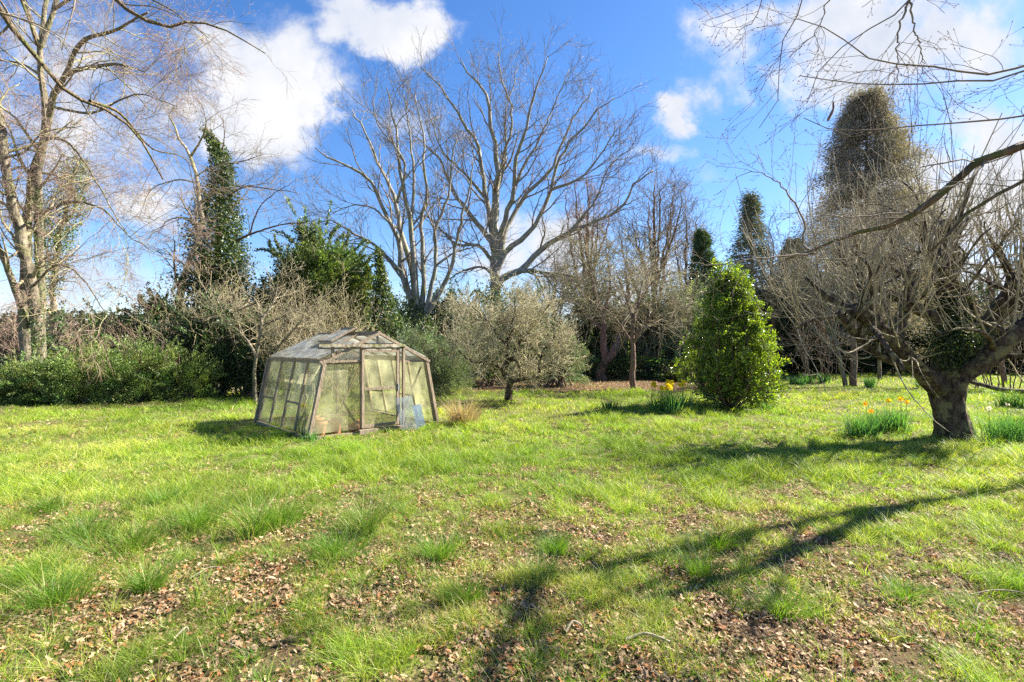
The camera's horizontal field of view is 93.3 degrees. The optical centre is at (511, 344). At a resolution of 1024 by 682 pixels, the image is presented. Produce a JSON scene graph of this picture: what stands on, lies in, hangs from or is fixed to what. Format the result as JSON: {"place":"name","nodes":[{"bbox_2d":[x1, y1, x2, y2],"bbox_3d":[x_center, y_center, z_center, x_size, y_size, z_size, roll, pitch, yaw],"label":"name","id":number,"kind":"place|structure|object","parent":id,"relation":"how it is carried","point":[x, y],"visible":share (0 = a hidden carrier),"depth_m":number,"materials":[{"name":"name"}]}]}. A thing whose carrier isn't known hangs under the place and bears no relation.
{"place":"outdoors","nodes":[
{"label":"outdoors","id":0,"kind":"place"},
{"bbox_2d":[0,351,1023,681],"bbox_3d":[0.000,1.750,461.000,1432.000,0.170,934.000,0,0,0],"label":"ground","id":1,"kind":"structure","parent":0,"point":[902,655],"depth_m":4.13,"materials":[{"name":"plant"}]},
{"bbox_2d":[0,304,70,367],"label":"bare shrub","id":2,"kind":"object","parent":1,"relation":"on","point":[11,346],"visible":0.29,"depth_m":16.36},
{"bbox_2d":[0,340,79,405],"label":"hedge shrub","id":3,"kind":"object","parent":1,"relation":"on","point":[24,384],"visible":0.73,"depth_m":13.82,"materials":[{"name":"green plant"}]},
{"bbox_2d":[1,485,83,518],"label":"grass tussock","id":4,"kind":"object","parent":1,"relation":"on","point":[47,505],"depth_m":4.94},
{"bbox_2d":[0,531,85,586],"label":"grass tussock","id":5,"kind":"object","parent":1,"relation":"on","point":[24,570],"depth_m":3.52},
{"bbox_2d":[3,143,121,355],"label":"slim tree","id":6,"kind":"object","parent":1,"relation":"on","point":[56,248],"visible":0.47,"depth_m":16.94,"materials":[{"name":"brown plant"}]},
{"bbox_2d":[0,546,129,616],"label":"grass tussock","id":7,"kind":"object","parent":1,"relation":"on","point":[61,591],"depth_m":3.24,"materials":[{"name":"plant"}]},
{"bbox_2d":[18,330,137,404],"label":"hedge shrub","id":8,"kind":"object","parent":1,"relation":"on","point":[78,389],"visible":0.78,"depth_m":14.13,"materials":[{"name":"green plant"}]},
{"bbox_2d":[5,493,156,550],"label":"grass tussock","id":9,"kind":"object","parent":1,"relation":"on","point":[88,524],"depth_m":4.23,"materials":[{"name":"plant"}]},
{"bbox_2d":[10,298,163,384],"bbox_3d":[-14.920,0.139,17.329,4.575,3.400,3.435,0,0,-21],"label":"evergreen shrub","id":10,"kind":"object","parent":1,"relation":"on","point":[59,318],"visible":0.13,"depth_m":16.75,"materials":[{"name":"plant"}]},
{"bbox_2d":[52,292,135,358],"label":"bare shrub","id":11,"kind":"object","parent":1,"relation":"on","point":[84,330],"visible":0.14,"depth_m":17.02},
{"bbox_2d":[30,501,198,563],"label":"grass tussock","id":12,"kind":"object","parent":1,"relation":"on","point":[137,540],"depth_m":4.02,"materials":[{"name":"plant"}]},
{"bbox_2d":[0,0,259,387],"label":"bare tree","id":13,"kind":"object","parent":1,"relation":"on","point":[29,290],"visible":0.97,"depth_m":14.07,"materials":[{"name":"brown plant"}]},
{"bbox_2d":[76,324,184,402],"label":"hedge shrub","id":14,"kind":"object","parent":1,"relation":"on","point":[126,362],"visible":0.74,"depth_m":14.72,"materials":[{"name":"green plant"}]},
{"bbox_2d":[95,273,197,382],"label":"evergreen shrub","id":15,"kind":"object","parent":1,"relation":"on","point":[157,318],"visible":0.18,"depth_m":17.61,"materials":[{"name":"green plant"}]},
{"bbox_2d":[93,535,205,595],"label":"grass tussock","id":16,"kind":"object","parent":1,"relation":"on","point":[142,584],"depth_m":3.35,"materials":[{"name":"plant"}]},
{"bbox_2d":[0,0,299,247],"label":"bare tree","id":17,"kind":"object","parent":1,"relation":"on","point":[6,15],"visible":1,"depth_m":8.59,"materials":[{"name":"brown plant"}]},
{"bbox_2d":[112,285,204,357],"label":"bare shrub","id":18,"kind":"object","parent":1,"relation":"on","point":[161,326],"visible":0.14,"depth_m":16.87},
{"bbox_2d":[130,478,203,507],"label":"grass tussock","id":19,"kind":"object","parent":1,"relation":"on","point":[163,497],"depth_m":5.22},
{"bbox_2d":[122,336,227,400],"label":"hedge shrub","id":20,"kind":"object","parent":1,"relation":"on","point":[187,364],"visible":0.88,"depth_m":15.22,"materials":[{"name":"green plant"}]},
{"bbox_2d":[122,485,244,535],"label":"grass tussock","id":21,"kind":"object","parent":1,"relation":"on","point":[199,515],"depth_m":4.54,"materials":[{"name":"plant"}]},
{"bbox_2d":[95,49,303,303],"bbox_3d":[-12.164,-4.432,18.929,8.701,12.523,6.141,0,0,0],"label":"leaning tree","id":22,"kind":"object","parent":1,"relation":"on","point":[199,202],"visible":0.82,"depth_m":18.93,"materials":[{"name":"plant"}]},
{"bbox_2d":[143,286,267,395],"bbox_3d":[-10.355,-0.086,16.410,3.402,3.836,3.099,0,0,-40],"label":"evergreen shrub","id":23,"kind":"object","parent":1,"relation":"on","point":[184,332],"visible":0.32,"depth_m":16.09,"materials":[{"name":"green plant"}]},
{"bbox_2d":[141,259,278,394],"bbox_3d":[-10.381,-0.664,16.891,4.033,5.053,4.134,0,0,42],"label":"bare shrub","id":24,"kind":"object","parent":1,"relation":"on","point":[221,295],"visible":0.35,"depth_m":16.72,"materials":[{"name":"plant"}]},
{"bbox_2d":[184,481,321,542],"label":"grass tussock","id":25,"kind":"object","parent":1,"relation":"on","point":[250,526],"depth_m":4.36,"materials":[{"name":"plant"}]},
{"bbox_2d":[212,304,293,397],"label":"evergreen shrub","id":26,"kind":"object","parent":1,"relation":"on","point":[244,374],"visible":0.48,"depth_m":16.09,"materials":[{"name":"green plant"}]},
{"bbox_2d":[161,78,350,385],"bbox_3d":[-10.681,-4.317,19.472,7.708,12.148,4.970,0,0,0],"label":"ivy covered tree","id":27,"kind":"object","parent":1,"relation":"on","point":[224,244],"visible":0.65,"depth_m":19.58,"materials":[{"name":"green plant"}]},
{"bbox_2d":[184,248,349,403],"bbox_3d":[-7.417,-0.710,14.655,4.795,4.976,2.719,0,0,16],"label":"bare fruit tree","id":28,"kind":"object","parent":1,"relation":"on","point":[260,334],"visible":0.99,"depth_m":14.48,"materials":[{"name":"brown wood"}]},
{"bbox_2d":[249,272,301,370],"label":"evergreen shrub","id":29,"kind":"object","parent":1,"relation":"on","point":[253,291],"visible":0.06,"depth_m":20.68,"materials":[{"name":"green plant"}]},
{"bbox_2d":[212,272,343,397],"bbox_3d":[-7.468,-0.259,16.023,3.949,4.215,3.761,0,0,-18],"label":"bare shrub","id":30,"kind":"object","parent":1,"relation":"on","point":[285,370],"visible":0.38,"depth_m":15.87,"materials":[{"name":"plant"}]},
{"bbox_2d":[222,472,341,533],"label":"grass tussock","id":31,"kind":"object","parent":1,"relation":"on","point":[280,520],"depth_m":4.60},
{"bbox_2d":[289,216,323,385],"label":"tree","id":32,"kind":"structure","parent":1,"relation":"on","point":[299,233],"depth_m":20.41,"materials":[{"name":"green plant"}]},
{"bbox_2d":[252,197,379,386],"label":"evergreen tree","id":33,"kind":"object","parent":1,"relation":"on","point":[323,266],"visible":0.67,"depth_m":19.60,"materials":[{"name":"green plant"}]},
{"bbox_2d":[259,304,386,398],"bbox_3d":[-6.079,0.248,15.483,4.181,3.192,3.031,0,0,0],"label":"bare shrub","id":34,"kind":"object","parent":1,"relation":"on","point":[310,392],"visible":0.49,"depth_m":15.24,"materials":[{"name":"plant"}]},
{"bbox_2d":[0,306,666,357],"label":"distant wood","id":35,"kind":"object","parent":1,"relation":"on","point":[68,317],"visible":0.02,"depth_m":59.56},
{"bbox_2d":[328,418,342,433],"bbox_3d":[-3.445,1.609,9.446,0.273,0.300,0.273,0,0,0],"label":"plant pot","id":36,"kind":"object","parent":1,"relation":"on","point":[335,425],"visible":0.94,"depth_m":9.36,"materials":[{"name":"ceramic"}]},
{"bbox_2d":[288,515,385,568],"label":"grass tussock","id":37,"kind":"object","parent":1,"relation":"on","point":[331,547],"depth_m":3.94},
{"bbox_2d":[286,254,396,393],"bbox_3d":[-5.810,-0.672,16.718,3.598,5.083,3.091,0,0,37],"label":"bare shrub","id":38,"kind":"object","parent":1,"relation":"on","point":[344,320],"visible":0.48,"depth_m":16.62,"materials":[{"name":"plant"}]},
{"bbox_2d":[253,327,438,439],"bbox_3d":[-3.672,0.705,10.672,3.158,2.148,2.784,0,0,45],"label":"greenhouse","id":39,"kind":"object","parent":1,"relation":"on","point":[362,346],"visible":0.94,"depth_m":10.03,"materials":[{"name":"grey wood"}]},
{"bbox_2d":[361,350,398,427],"bbox_3d":[-2.620,0.878,9.665,0.793,1.522,0.061,0,0,-40],"label":"door","id":40,"kind":"structure","parent":39,"relation":"in","point":[396,387],"depth_m":9.57,"materials":[{"name":"brown wood"}]},
{"bbox_2d":[311,235,391,385],"bbox_3d":[-7.088,-1.399,20.783,3.288,6.428,2.498,0,0,-36],"label":"evergreen shrub","id":41,"kind":"object","parent":1,"relation":"on","point":[370,273],"visible":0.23,"depth_m":20.55,"materials":[{"name":"green plant"}]},
{"bbox_2d":[308,473,418,537],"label":"grass tussock","id":42,"kind":"object","parent":1,"relation":"on","point":[376,523],"depth_m":4.40,"materials":[{"name":"plant"}]},
{"bbox_2d":[359,245,400,386],"bbox_3d":[-5.101,-0.999,19.937,2.243,6.246,2.385,0,0,18],"label":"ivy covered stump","id":43,"kind":"object","parent":1,"relation":"on","point":[382,300],"visible":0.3,"depth_m":19.84,"materials":[{"name":"green plant"}]},
{"bbox_2d":[361,305,429,387],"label":"evergreen shrub","id":44,"kind":"object","parent":1,"relation":"on","point":[386,369],"visible":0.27,"depth_m":19.04,"materials":[{"name":"green plant"}]},
{"bbox_2d":[273,44,522,378],"bbox_3d":[-5.728,-5.844,23.891,13.100,16.728,6.940,0,0,0],"label":"multi stem tree","id":45,"kind":"object","parent":1,"relation":"on","point":[420,309],"visible":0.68,"depth_m":23.87,"materials":[{"name":"grey plant"}]},
{"bbox_2d":[385,318,450,395],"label":"grey green shrub","id":46,"kind":"object","parent":1,"relation":"on","point":[414,364],"visible":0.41,"depth_m":16.30,"materials":[{"name":"green plant"}]},
{"bbox_2d":[390,283,459,355],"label":"evergreen shrub","id":47,"kind":"object","parent":1,"relation":"on","point":[404,307],"visible":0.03,"depth_m":26.74,"materials":[{"name":"green plant"}]},
{"bbox_2d":[395,513,481,565],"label":"grass tussock","id":48,"kind":"object","parent":1,"relation":"on","point":[446,547],"depth_m":3.92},
{"bbox_2d":[405,315,481,397],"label":"grey green shrub","id":49,"kind":"object","parent":1,"relation":"on","point":[443,372],"visible":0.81,"depth_m":15.77,"materials":[{"name":"green plant"}]},
{"bbox_2d":[415,556,507,606],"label":"grass tussock","id":50,"kind":"object","parent":1,"relation":"on","point":[461,596],"depth_m":3.26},
{"bbox_2d":[435,393,495,425],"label":"dry grass clump","id":51,"kind":"object","parent":1,"relation":"on","point":[457,414],"visible":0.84,"depth_m":10.45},
{"bbox_2d":[427,271,520,374],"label":"evergreen shrub","id":52,"kind":"object","parent":1,"relation":"on","point":[440,315],"visible":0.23,"depth_m":26.48,"materials":[{"name":"green plant"}]},
{"bbox_2d":[451,316,532,387],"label":"grey green shrub","id":53,"kind":"object","parent":1,"relation":"on","point":[491,374],"visible":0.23,"depth_m":20.20,"materials":[{"name":"green plant"}]},
{"bbox_2d":[429,257,590,401],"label":"old apple tree","id":54,"kind":"object","parent":1,"relation":"on","point":[512,328],"visible":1,"depth_m":14.44,"materials":[{"name":"green plant"}]},
{"bbox_2d":[0,378,1023,681],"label":"leaf litter","id":55,"kind":"object","parent":1,"relation":"on","point":[644,666],"visible":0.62,"depth_m":3.25,"materials":[{"name":"plant"}]},
{"bbox_2d":[386,4,671,368],"bbox_3d":[1.580,-10.717,31.630,19.749,25.250,10.580,0,0,0],"label":"bare tree","id":56,"kind":"object","parent":1,"relation":"on","point":[500,169],"visible":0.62,"depth_m":31.68,"materials":[{"name":"grey plant"}]},
{"bbox_2d":[477,273,580,374],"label":"evergreen shrub","id":57,"kind":"object","parent":1,"relation":"on","point":[540,342],"visible":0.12,"depth_m":27.25,"materials":[{"name":"green plant"}]},
{"bbox_2d":[500,540,571,580],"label":"grass tussock","id":58,"kind":"object","parent":1,"relation":"on","point":[551,562],"depth_m":3.67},
{"bbox_2d":[512,516,594,556],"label":"grass tussock","id":59,"kind":"object","parent":1,"relation":"on","point":[563,541],"depth_m":4.07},
{"bbox_2d":[517,236,591,329],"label":"bare tree","id":60,"kind":"object","parent":1,"relation":"on","point":[550,267],"visible":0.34,"depth_m":40.73,"materials":[{"name":"brown plant"}]},
{"bbox_2d":[527,312,593,386],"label":"grey green shrub","id":61,"kind":"object","parent":1,"relation":"on","point":[561,380],"visible":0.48,"depth_m":19.83,"materials":[{"name":"green plant"}]},
{"bbox_2d":[542,284,621,376],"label":"bare shrub","id":62,"kind":"object","parent":1,"relation":"on","point":[579,339],"visible":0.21,"depth_m":25.86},
{"bbox_2d":[553,162,627,297],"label":"bare tree","id":63,"kind":"object","parent":1,"relation":"on","point":[576,215],"visible":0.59,"depth_m":39.28,"materials":[{"name":"brown plant"}]},
{"bbox_2d":[553,259,644,372],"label":"evergreen shrub","id":64,"kind":"object","parent":1,"relation":"on","point":[596,331],"visible":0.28,"depth_m":26.45,"materials":[{"name":"green plant"}]},
{"bbox_2d":[521,210,689,380],"bbox_3d":[4.856,-2.406,23.478,8.413,8.511,7.629,0,0,-28],"label":"forked tree","id":65,"kind":"object","parent":1,"relation":"on","point":[610,354],"visible":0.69,"depth_m":23.43,"materials":[{"name":"brown plant"}]},
{"bbox_2d":[551,324,693,379],"bbox_3d":[5.630,0.710,24.414,8.013,4.226,5.250,0,0,0],"label":"laurel","id":66,"kind":"object","parent":1,"relation":"on","point":[619,365],"visible":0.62,"depth_m":23.93,"materials":[{"name":"green plant"}]},
{"bbox_2d":[559,220,708,388],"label":"slender tree","id":67,"kind":"object","parent":1,"relation":"on","point":[632,339],"visible":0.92,"depth_m":18.48,"materials":[{"name":"brown plant"}]},
{"bbox_2d":[601,258,667,374],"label":"bare shrub","id":68,"kind":"object","parent":1,"relation":"on","point":[642,323],"visible":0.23,"depth_m":26.04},
{"bbox_2d":[593,147,714,337],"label":"bare tree","id":69,"kind":"object","parent":1,"relation":"on","point":[633,232],"visible":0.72,"depth_m":37.69,"materials":[{"name":"brown plant"}]},
{"bbox_2d":[615,288,694,373],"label":"evergreen shrub","id":70,"kind":"object","parent":1,"relation":"on","point":[645,335],"visible":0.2,"depth_m":26.74,"materials":[{"name":"green plant"}]},
{"bbox_2d":[625,288,699,376],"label":"bare shrub","id":71,"kind":"object","parent":1,"relation":"on","point":[647,345],"visible":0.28,"depth_m":25.73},
{"bbox_2d":[642,380,705,413],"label":"daffodil clump","id":72,"kind":"object","parent":1,"relation":"on","point":[669,404],"visible":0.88,"depth_m":12.03,"materials":[{"name":"green plant"}]},
{"bbox_2d":[654,357,705,382],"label":"shrub","id":73,"kind":"object","parent":1,"relation":"on","point":[669,375],"visible":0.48,"depth_m":22.30,"materials":[{"name":"green plant"}]},
{"bbox_2d":[651,270,710,373],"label":"variegated shrub","id":74,"kind":"object","parent":1,"relation":"on","point":[676,344],"visible":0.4,"depth_m":23.81,"materials":[{"name":"green plant"}]},
{"bbox_2d":[648,197,732,294],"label":"bare tree","id":75,"kind":"object","parent":1,"relation":"on","point":[684,221],"visible":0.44,"depth_m":35.97,"materials":[{"name":"brown plant"}]},
{"bbox_2d":[655,533,750,581],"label":"grass tussock","id":76,"kind":"object","parent":1,"relation":"on","point":[697,568],"depth_m":3.65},
{"bbox_2d":[682,227,724,298],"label":"conifer","id":77,"kind":"object","parent":1,"relation":"on","point":[702,240],"visible":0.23,"depth_m":30.76,"materials":[{"name":"green plant"}]},
{"bbox_2d":[684,517,748,553],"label":"grass tussock","id":78,"kind":"object","parent":1,"relation":"on","point":[717,541],"depth_m":4.21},
{"bbox_2d":[666,249,783,373],"bbox_3d":[12.173,-1.751,27.983,7.291,7.164,4.674,0,0,10],"label":"evergreen shrub","id":79,"kind":"object","parent":1,"relation":"on","point":[709,284],"visible":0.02,"depth_m":27.51,"materials":[{"name":"green plant"}]},
{"bbox_2d":[670,256,790,409],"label":"glossy evergreen","id":80,"kind":"object","parent":1,"relation":"on","point":[732,365],"visible":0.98,"depth_m":12.83,"materials":[{"name":"green plant"}]},
{"bbox_2d":[713,202,800,370],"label":"bare tree","id":81,"kind":"object","parent":1,"relation":"on","point":[770,290],"visible":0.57,"depth_m":26.93,"materials":[{"name":"brown plant"}]},
{"bbox_2d":[718,187,797,362],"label":"conifer","id":82,"kind":"object","parent":1,"relation":"on","point":[750,203],"visible":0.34,"depth_m":32.75,"materials":[{"name":"green plant"}]},
{"bbox_2d":[738,259,804,352],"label":"evergreen tree","id":83,"kind":"object","parent":1,"relation":"on","point":[783,313],"visible":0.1,"depth_m":29.48,"materials":[{"name":"green plant"}]},
{"bbox_2d":[757,307,790,372],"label":"yew shrub","id":84,"kind":"object","parent":1,"relation":"on","point":[780,332],"visible":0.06,"depth_m":27.50,"materials":[{"name":"green plant"}]},
{"bbox_2d":[735,570,843,622],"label":"grass tussock","id":85,"kind":"object","parent":1,"relation":"on","point":[785,606],"depth_m":3.16,"materials":[{"name":"plant"}]},
{"bbox_2d":[773,233,815,368],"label":"conifer","id":86,"kind":"object","parent":1,"relation":"on","point":[793,242],"visible":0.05,"depth_m":34.74,"materials":[{"name":"brown plant"}]},
{"bbox_2d":[746,232,845,375],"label":"bare tree","id":87,"kind":"object","parent":1,"relation":"on","point":[784,302],"visible":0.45,"depth_m":24.84,"materials":[{"name":"brown wood"}]},
{"bbox_2d":[779,319,847,374],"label":"yew shrub","id":88,"kind":"object","parent":1,"relation":"on","point":[792,349],"visible":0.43,"depth_m":27.69,"materials":[{"name":"green plant"}]},
{"bbox_2d":[758,211,884,386],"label":"bare tree","id":89,"kind":"object","parent":1,"relation":"on","point":[840,367],"visible":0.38,"depth_m":20.00,"materials":[{"name":"brown wood"}]},
{"bbox_2d":[771,279,886,382],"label":"bare shrub","id":90,"kind":"object","parent":1,"relation":"on","point":[821,330],"visible":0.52,"depth_m":22.15,"materials":[{"name":"brown plant"}]},
{"bbox_2d":[642,0,1023,324],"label":"mossy tree","id":91,"kind":"object","parent":1,"relation":"on","point":[969,168],"visible":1,"depth_m":4.88,"materials":[{"name":"brown plant"}]},
{"bbox_2d":[781,181,901,386],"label":"bare tree","id":92,"kind":"object","parent":1,"relation":"on","point":[853,373],"visible":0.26,"depth_m":20.13,"materials":[{"name":"brown plant"}]},
{"bbox_2d":[807,308,885,374],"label":"yew shrub","id":93,"kind":"object","parent":1,"relation":"on","point":[860,365],"visible":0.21,"depth_m":27.41,"materials":[{"name":"green plant"}]},
{"bbox_2d":[832,401,891,437],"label":"daffodil clump","id":94,"kind":"object","parent":1,"relation":"on","point":[863,428],"visible":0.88,"depth_m":9.20,"materials":[{"name":"green plant"}]},
{"bbox_2d":[780,182,952,380],"bbox_3d":[16.412,-2.982,22.873,6.694,9.598,6.753,0,0,0],"label":"bare tree","id":95,"kind":"object","parent":1,"relation":"on","point":[879,373],"visible":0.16,"depth_m":22.30,"materials":[{"name":"brown wood"}]},
{"bbox_2d":[717,75,1023,440],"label":"pollarded apple tree","id":96,"kind":"object","parent":1,"relation":"on","point":[964,355],"visible":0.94,"depth_m":8.68,"materials":[{"name":"brown plant"}]},
{"bbox_2d":[855,397,919,433],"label":"daffodil clump","id":97,"kind":"object","parent":1,"relation":"on","point":[898,422],"visible":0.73,"depth_m":9.61,"materials":[{"name":"green plant"}]},
{"bbox_2d":[774,80,1008,372],"bbox_3d":[22.084,-7.279,30.251,11.580,18.266,12.426,0,0,0],"label":"conifer","id":98,"kind":"object","parent":1,"relation":"on","point":[847,149],"visible":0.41,"depth_m":29.00,"materials":[{"name":"green plant"}]},
{"bbox_2d":[858,316,925,374],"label":"yew shrub","id":99,"kind":"object","parent":1,"relation":"on","point":[888,367],"visible":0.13,"depth_m":27.71,"materials":[{"name":"green plant"}]},
{"bbox_2d":[865,569,941,604],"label":"grass tussock","id":100,"kind":"object","parent":1,"relation":"on","point":[903,594],"depth_m":3.35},
{"bbox_2d":[905,318,933,366],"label":"yew shrub","id":101,"kind":"object","parent":1,"relation":"on","point":[924,346],"visible":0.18,"depth_m":27.61,"materials":[{"name":"green plant"}]},
{"bbox_2d":[913,139,1023,383],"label":"bare tree","id":102,"kind":"object","parent":1,"relation":"on","point":[1004,373],"visible":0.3,"depth_m":20.93,"materials":[{"name":"brown plant"}]},
{"bbox_2d":[913,289,1023,388],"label":"bare shrub","id":103,"kind":"object","parent":1,"relation":"on","point":[1001,369],"visible":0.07,"depth_m":18.93,"materials":[{"name":"brown plant"}]},
{"bbox_2d":[960,259,1019,327],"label":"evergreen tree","id":104,"kind":"object","parent":1,"relation":"on","point":[981,294],"visible":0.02,"depth_m":33.02,"materials":[{"name":"green plant"}]},
{"bbox_2d":[970,381,1023,393],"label":"branch","id":105,"kind":"object","parent":1,"relation":"on","point":[995,388],"visible":0.77,"depth_m":17.05,"materials":[{"name":"brown plant"}]},
{"bbox_2d":[971,402,1023,443],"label":"daffodil clump","id":106,"kind":"object","parent":1,"relation":"on","point":[1012,430],"visible":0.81,"depth_m":8.60,"materials":[{"name":"green plant"}]},
{"bbox_2d":[984,312,1023,373],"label":"yew shrub","id":107,"kind":"object","parent":1,"relation":"on","point":[993,370],"visible":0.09,"depth_m":27.69,"materials":[{"name":"green plant"}]},
{"bbox_2d":[986,392,1023,407],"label":"daffodil clump","id":108,"kind":"object","parent":1,"relation":"on","point":[1014,404],"visible":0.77,"depth_m":12.97,"materials":[{"name":"green plant"}]},
{"bbox_2d":[0,0,1023,341],"label":"sky","id":109,"kind":"structure","parent":0,"point":[664,40],"materials":[{"name":"blue"}]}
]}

